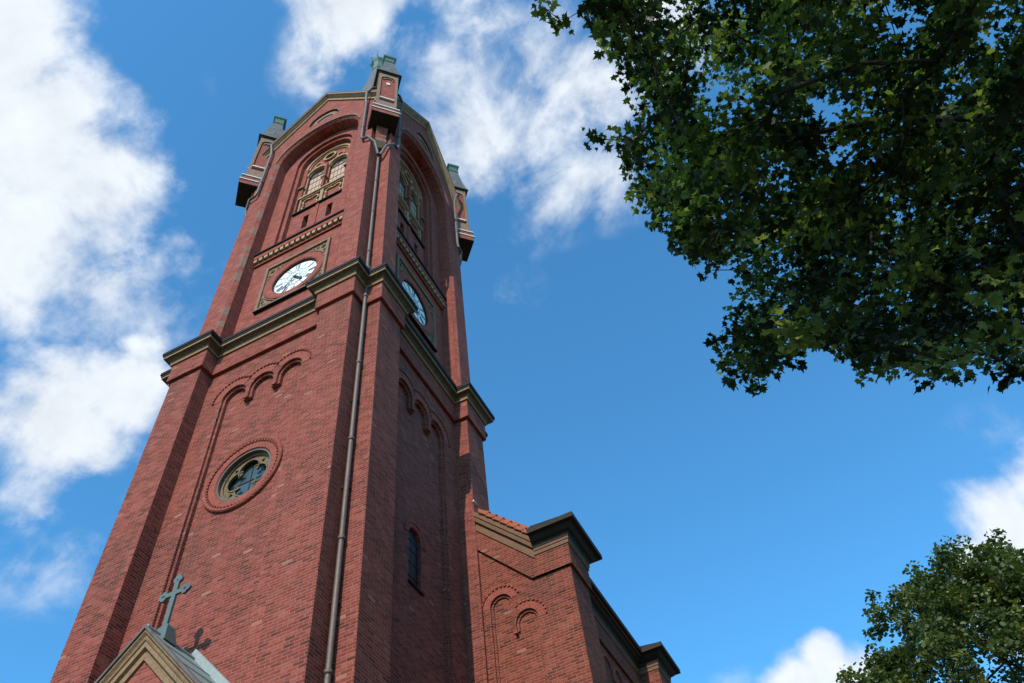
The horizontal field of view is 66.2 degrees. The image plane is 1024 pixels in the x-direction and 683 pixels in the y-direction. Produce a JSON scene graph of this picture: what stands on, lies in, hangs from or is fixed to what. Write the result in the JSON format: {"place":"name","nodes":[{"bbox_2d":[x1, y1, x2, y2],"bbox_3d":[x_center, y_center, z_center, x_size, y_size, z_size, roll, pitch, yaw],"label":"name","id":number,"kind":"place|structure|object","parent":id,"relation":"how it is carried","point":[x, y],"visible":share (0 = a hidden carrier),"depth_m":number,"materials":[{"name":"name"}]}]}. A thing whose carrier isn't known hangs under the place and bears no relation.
{"place":"outdoors","nodes":[
{"label":"outdoors","id":0,"kind":"place"},
{"bbox_2d":[50,54,680,682],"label":"church","id":1,"kind":"structure","parent":0,"point":[306,500],"depth_m":20.84,"materials":[{"name":"red brick"}]},
{"bbox_2d":[202,436,282,512],"bbox_3d":[-6.825,3.470,20.159,2.400,2.400,0.410,-25,-55,11],"label":"oculus window","id":2,"kind":"structure","parent":1,"relation":"in","point":[247,475],"depth_m":20.33,"materials":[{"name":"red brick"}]},
{"bbox_2d":[291,143,349,224],"bbox_3d":[-8.413,-6.683,34.821,2.720,9.400,0.380,-25,-55,11],"label":"belfry window","id":3,"kind":"structure","parent":1,"relation":"in","point":[318,173],"depth_m":36.19,"materials":[{"name":"beige stone"}]},
{"bbox_2d":[398,158,424,248],"bbox_3d":[-4.793,-5.913,35.815,0.380,9.400,2.720,-25,-55,11],"label":"belfry window","id":4,"kind":"structure","parent":1,"relation":"in","point":[409,198],"depth_m":37.43,"materials":[{"name":"beige stone"}]},
{"bbox_2d":[404,519,425,595],"bbox_3d":[-2.473,5.378,19.734,0.210,2.060,1.057,-25,-55,11],"label":"lancet window","id":5,"kind":"structure","parent":1,"relation":"in","point":[412,543],"depth_m":19.91,"materials":[{"name":"black glass"}]},
{"bbox_2d":[0,0,1023,682],"label":"sky","id":6,"kind":"structure","parent":0,"point":[736,532],"materials":[{"name":"blue"}]},
{"bbox_2d":[530,0,1023,397],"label":"maple tree","id":7,"kind":"object","parent":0,"point":[838,218],"visible":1,"depth_m":11.11,"materials":[{"name":"green plant"}]},
{"bbox_2d":[835,527,1023,682],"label":"broadleaf tree","id":8,"kind":"object","parent":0,"point":[945,604],"visible":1,"depth_m":32.81,"materials":[{"name":"green plant"}]}
]}

